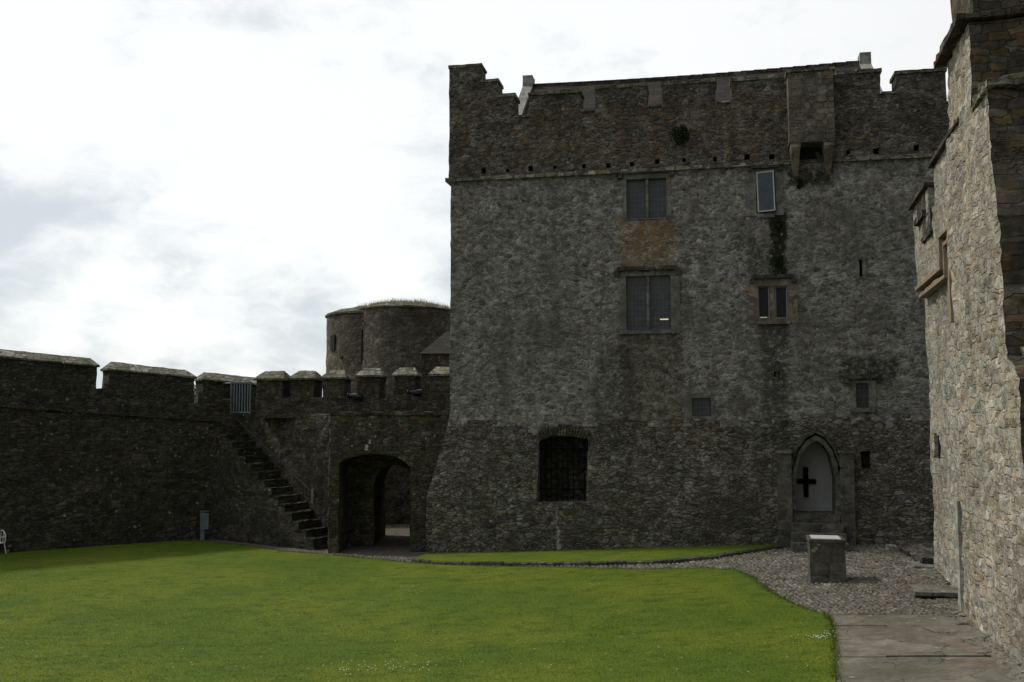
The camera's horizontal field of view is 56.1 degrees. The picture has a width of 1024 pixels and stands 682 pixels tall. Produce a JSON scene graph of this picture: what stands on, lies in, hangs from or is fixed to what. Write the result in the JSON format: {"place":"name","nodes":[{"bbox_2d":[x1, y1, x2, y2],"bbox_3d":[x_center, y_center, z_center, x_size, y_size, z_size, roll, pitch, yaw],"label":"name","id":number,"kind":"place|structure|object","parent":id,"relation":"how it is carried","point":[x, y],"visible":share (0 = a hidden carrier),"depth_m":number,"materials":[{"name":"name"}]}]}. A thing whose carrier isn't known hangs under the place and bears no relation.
{"place":"outdoors","nodes":[
{"label":"outdoors","id":0,"kind":"place"},
{"bbox_2d":[325,301,449,396],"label":"round tower","id":1,"kind":"structure","parent":0,"point":[390,339],"depth_m":49.81,"materials":[{"name":"stone"}]},
{"bbox_2d":[330,335,335,350],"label":"slit window","id":2,"kind":"structure","parent":1,"relation":"in","point":[332,337],"depth_m":51.28,"materials":[{"name":"black"}]},
{"bbox_2d":[361,330,362,363],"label":"slit window","id":3,"kind":"structure","parent":1,"relation":"in","point":[361,330],"depth_m":50.19,"materials":[{"name":"black"}]},
{"bbox_2d":[359,297,449,307],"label":"dry grass","id":4,"kind":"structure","parent":0,"point":[410,301],"depth_m":50.93,"materials":[{"name":"plant"}]},
{"bbox_2d":[0,539,843,681],"bbox_3d":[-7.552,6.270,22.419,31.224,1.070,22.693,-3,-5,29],"label":"lawn","id":5,"kind":"structure","parent":0,"point":[165,553],"depth_m":22.47,"materials":[{"name":"green plant"}]},
{"bbox_2d":[25,573,826,671],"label":"daisies","id":6,"kind":"object","parent":5,"relation":"on","point":[520,663],"visible":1,"depth_m":19.00,"materials":[{"name":"white plant"}]},
{"bbox_2d":[0,0,951,396],"label":"sky","id":7,"kind":"structure","parent":0,"point":[193,186],"materials":[{"name":"white"}]},
{"bbox_2d":[197,524,957,671],"bbox_3d":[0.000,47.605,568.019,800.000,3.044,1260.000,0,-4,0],"label":"ground","id":8,"kind":"structure","parent":0,"point":[394,542],"depth_m":30.15,"materials":[{"name":"grey gravel"}]},
{"bbox_2d":[0,530,6,553],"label":"garden chair","id":9,"kind":"object","parent":8,"relation":"on","point":[4,542],"visible":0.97,"depth_m":34.51,"materials":[{"name":"white paint"}]},
{"bbox_2d":[0,349,256,553],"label":"curtain wall","id":10,"kind":"structure","parent":8,"relation":"on","point":[123,454],"depth_m":36.92,"materials":[{"name":"stone"}]},
{"bbox_2d":[222,382,251,413],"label":"metal gate","id":11,"kind":"structure","parent":10,"relation":"attached to","point":[233,392],"depth_m":39.16,"materials":[{"name":"metal"}]},
{"bbox_2d":[200,510,209,540],"bbox_3d":[-12.301,7.447,38.408,0.380,1.298,0.190,1,-4,-8],"label":"meter post","id":12,"kind":"object","parent":8,"relation":"on","point":[204,520],"visible":0.94,"depth_m":38.35,"materials":[{"name":"grey metal"}]},
{"bbox_2d":[212,418,327,549],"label":"stone staircase","id":13,"kind":"structure","parent":8,"relation":"on","point":[256,500],"depth_m":37.95,"materials":[{"name":"stone"}]},
{"bbox_2d":[239,367,449,553],"bbox_3d":[-6.791,4.986,37.664,10.684,8.046,5.460,0,-4,0],"label":"gatehouse","id":14,"kind":"object","parent":8,"relation":"on","point":[337,450],"visible":0.61,"depth_m":37.33,"materials":[{"name":"stone"}]},
{"bbox_2d":[347,393,362,399],"bbox_3d":[-6.236,2.204,38.066,0.636,0.308,0.381,1,-5,-14],"label":"swivel gun","id":15,"kind":"object","parent":14,"relation":"attached to","point":[356,396],"visible":1,"depth_m":37.93,"materials":[{"name":"black paint"}]},
{"bbox_2d":[406,389,428,396],"bbox_3d":[-3.733,2.079,37.985,0.886,0.342,0.379,1,-5,-14],"label":"swivel gun","id":16,"kind":"object","parent":14,"relation":"attached to","point":[416,392],"visible":1,"depth_m":37.82,"materials":[{"name":"black paint"}]},
{"bbox_2d":[385,465,409,524],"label":"ward wall","id":17,"kind":"structure","parent":8,"relation":"on","point":[397,495],"depth_m":44.07,"materials":[{"name":"stone"}]},
{"bbox_2d":[420,332,449,396],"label":"slated outbuilding","id":18,"kind":"structure","parent":8,"relation":"on","point":[435,353],"depth_m":46.17,"materials":[{"name":"stone"}]},
{"bbox_2d":[415,544,778,563],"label":"grass verge","id":19,"kind":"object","parent":8,"relation":"on","point":[626,554],"depth_m":31.48,"materials":[{"name":"green plant"}]},
{"bbox_2d":[411,545,785,565],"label":"kerb","id":20,"kind":"structure","parent":8,"relation":"on","point":[656,561],"depth_m":30.13,"materials":[{"name":"stone"}]},
{"bbox_2d":[309,543,957,616],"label":"cobbles","id":21,"kind":"object","parent":8,"relation":"on","point":[858,589],"visible":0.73,"depth_m":25.31,"materials":[{"name":"gravel"}]},
{"bbox_2d":[426,52,949,552],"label":"castle keep","id":22,"kind":"structure","parent":8,"relation":"on","point":[652,344],"depth_m":32.89,"materials":[{"name":"stone"}]},
{"bbox_2d":[617,170,673,219],"bbox_3d":[4.687,-5.115,33.580,1.981,1.756,0.372,-1,-5,12],"label":"window","id":23,"kind":"structure","parent":22,"relation":"in","point":[646,194],"depth_m":33.64,"materials":[{"name":"glass"}]},
{"bbox_2d":[614,265,680,333],"bbox_3d":[4.702,-1.417,33.288,2.300,2.350,0.376,-1,-5,12],"label":"window","id":24,"kind":"structure","parent":22,"relation":"in","point":[649,301],"depth_m":33.34,"materials":[{"name":"glass"}]},
{"bbox_2d":[670,124,690,144],"bbox_3d":[5.840,-7.154,33.282,0.703,0.716,0.518,0,-4,0],"label":"plant","id":25,"kind":"object","parent":22,"relation":"attached to","point":[680,134],"visible":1,"depth_m":33.18,"materials":[{"name":"green plant"}]},
{"bbox_2d":[685,394,715,418],"bbox_3d":[6.422,2.226,32.711,1.012,0.841,0.243,-1,-5,12],"label":"window","id":26,"kind":"structure","parent":22,"relation":"in","point":[697,406],"depth_m":32.69,"materials":[{"name":"stone"}]},
{"bbox_2d":[745,165,783,217],"bbox_3d":[8.601,-5.100,32.756,1.254,1.846,0.391,-1,-5,12],"label":"window","id":27,"kind":"structure","parent":22,"relation":"in","point":[763,187],"depth_m":32.65,"materials":[{"name":"stone"}]},
{"bbox_2d":[748,274,797,324],"bbox_3d":[8.813,-1.398,32.423,1.614,1.677,0.374,-1,-5,12],"label":"window","id":28,"kind":"structure","parent":22,"relation":"in","point":[770,301],"depth_m":32.44,"materials":[{"name":"stone"}]},
{"bbox_2d":[774,218,782,229],"bbox_3d":[9.011,-3.960,32.508,0.304,0.441,0.306,0,-4,0],"label":"wall fern","id":29,"kind":"object","parent":22,"relation":"attached to","point":[778,224],"depth_m":32.46,"materials":[{"name":"green plant"}]},
{"bbox_2d":[774,254,783,267],"bbox_3d":[9.015,-2.697,32.395,0.350,0.482,0.294,0,-4,0],"label":"wall fern","id":30,"kind":"object","parent":22,"relation":"attached to","point":[778,263],"depth_m":32.36,"materials":[{"name":"green plant"}]},
{"bbox_2d":[796,176,804,188],"bbox_3d":[9.750,-5.353,32.460,0.286,0.436,0.261,0,-4,0],"label":"wall fern","id":31,"kind":"object","parent":22,"relation":"attached to","point":[798,186],"depth_m":32.42,"materials":[{"name":"green plant"}]},
{"bbox_2d":[796,442,832,510],"bbox_3d":[10.109,4.531,32.363,1.304,2.586,0.180,-1,-5,12],"label":"door","id":32,"kind":"structure","parent":22,"relation":"in","point":[814,476],"depth_m":32.33,"materials":[{"name":"grey wood"}]},
{"bbox_2d":[843,374,882,411],"bbox_3d":[11.554,1.725,31.602,1.249,1.243,0.378,-1,-5,12],"label":"window","id":33,"kind":"structure","parent":22,"relation":"in","point":[862,393],"depth_m":31.58,"materials":[{"name":"stone"}]},
{"bbox_2d":[806,535,845,583],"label":"information plinth","id":34,"kind":"structure","parent":8,"relation":"on","point":[826,560],"depth_m":24.89,"materials":[{"name":"stone"}]},
{"bbox_2d":[885,536,934,563],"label":"stone platform","id":35,"kind":"structure","parent":8,"relation":"on","point":[919,549],"depth_m":28.60,"materials":[{"name":"grey stone"}]},
{"bbox_2d":[885,544,897,551],"bbox_3d":[11.707,6.377,29.342,0.546,0.277,0.350,8,4,20],"label":"rubble stone","id":36,"kind":"object","parent":35,"relation":"on","point":[890,547],"visible":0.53,"depth_m":29.26,"materials":[{"name":"grey stone"}]},
{"bbox_2d":[909,561,933,568],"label":"paving slab","id":37,"kind":"structure","parent":8,"relation":"on","point":[917,565],"depth_m":26.34,"materials":[{"name":"stone"}]},
{"bbox_2d":[907,116,959,586],"bbox_3d":[12.340,1.360,22.537,4.412,11.851,7.877,-1,-5,15],"label":"turret","id":38,"kind":"object","parent":8,"relation":"on","point":[926,206],"visible":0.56,"depth_m":24.18,"materials":[{"name":"stone"}]},
{"bbox_2d":[910,584,957,598],"bbox_3d":[10.106,5.978,22.703,1.374,0.248,1.090,-1,-5,10],"label":"stone step","id":39,"kind":"object","parent":8,"relation":"on","point":[932,591],"visible":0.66,"depth_m":22.47,"materials":[{"name":"grey stone"}]},
{"bbox_2d":[948,606,957,610],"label":"rubble stone","id":40,"kind":"object","parent":8,"relation":"on","point":[953,608],"visible":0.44,"depth_m":20.88,"materials":[{"name":"grey stone"}]},
{"bbox_2d":[953,621,970,624],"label":"rubble stone","id":41,"kind":"object","parent":8,"relation":"on","point":[960,623],"visible":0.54,"depth_m":19.38,"materials":[{"name":"grey stone"}]},
{"bbox_2d":[958,612,966,616],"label":"rubble stone","id":42,"kind":"object","parent":8,"relation":"on","point":[962,614],"visible":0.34,"depth_m":20.28,"materials":[{"name":"grey stone"}]},
{"bbox_2d":[955,619,972,623],"bbox_3d":[9.276,5.764,19.583,0.401,0.110,0.274,0,-8,34],"label":"rubble stone","id":43,"kind":"object","parent":8,"relation":"on","point":[964,620],"visible":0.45,"depth_m":19.59,"materials":[{"name":"grey stone"}]},
{"bbox_2d":[966,634,984,640],"bbox_3d":[8.714,5.631,18.047,0.239,0.145,0.346,-8,12,-31],"label":"rubble stone","id":44,"kind":"object","parent":8,"relation":"on","point":[973,637],"visible":0.6,"depth_m":18.01,"materials":[{"name":"grey stone"}]},
{"bbox_2d":[933,0,1023,666],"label":"tower","id":45,"kind":"structure","parent":8,"relation":"on","point":[980,55],"depth_m":18.02,"materials":[{"name":"stone"}]},
{"bbox_2d":[975,634,989,638],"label":"rubble stone","id":46,"kind":"object","parent":8,"relation":"on","point":[983,636],"visible":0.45,"depth_m":18.14,"materials":[{"name":"grey stone"}]},
{"bbox_2d":[976,649,991,653],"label":"rubble stone","id":47,"kind":"object","parent":8,"relation":"on","point":[986,651],"visible":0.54,"depth_m":16.95,"materials":[{"name":"grey stone"}]},
{"bbox_2d":[977,642,997,649],"bbox_3d":[8.654,5.554,17.366,0.246,0.114,0.380,-10,2,-36],"label":"rubble stone","id":48,"kind":"object","parent":8,"relation":"on","point":[987,644],"visible":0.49,"depth_m":17.39,"materials":[{"name":"grey stone"}]},
{"bbox_2d":[985,637,992,642],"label":"rubble stone","id":49,"kind":"object","parent":8,"relation":"on","point":[988,639],"visible":0.38,"depth_m":17.77,"materials":[{"name":"grey stone"}]},
{"bbox_2d":[990,650,1008,656],"bbox_3d":[8.504,5.479,16.685,0.294,0.144,0.349,6,-3,-27],"label":"rubble stone","id":50,"kind":"object","parent":8,"relation":"on","point":[997,652],"visible":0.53,"depth_m":16.67,"materials":[{"name":"grey stone"}]},
{"bbox_2d":[995,654,1008,659],"bbox_3d":[8.415,5.465,16.471,0.206,0.107,0.218,-8,3,1],"label":"rubble stone","id":51,"kind":"object","parent":8,"relation":"on","point":[998,657],"visible":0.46,"depth_m":16.47,"materials":[{"name":"grey stone"}]},
{"bbox_2d":[996,658,1010,663],"bbox_3d":[8.332,5.427,16.174,0.308,0.112,0.252,-6,1,34],"label":"rubble stone","id":52,"kind":"object","parent":8,"relation":"on","point":[1003,661],"visible":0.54,"depth_m":16.16,"materials":[{"name":"grey stone"}]},
{"bbox_2d":[1007,658,1020,665],"bbox_3d":[8.414,5.397,16.004,0.268,0.134,0.371,-13,-7,35],"label":"rubble stone","id":53,"kind":"object","parent":8,"relation":"on","point":[1013,661],"visible":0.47,"depth_m":15.97,"materials":[{"name":"grey stone"}]},
{"bbox_2d":[1012,669,1023,673],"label":"rubble stone","id":54,"kind":"object","parent":8,"relation":"on","point":[1020,671],"visible":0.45,"depth_m":15.28,"materials":[{"name":"grey stone"}]},
{"bbox_2d":[1015,673,1023,680],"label":"rubble stone","id":55,"kind":"object","parent":8,"relation":"on","point":[1020,676],"visible":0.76,"depth_m":14.94,"materials":[{"name":"grey stone"}]},
{"bbox_2d":[832,615,1014,681],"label":"path","id":56,"kind":"structure","parent":0,"point":[906,648],"depth_m":17.36,"materials":[{"name":"grey stone"}]}
]}

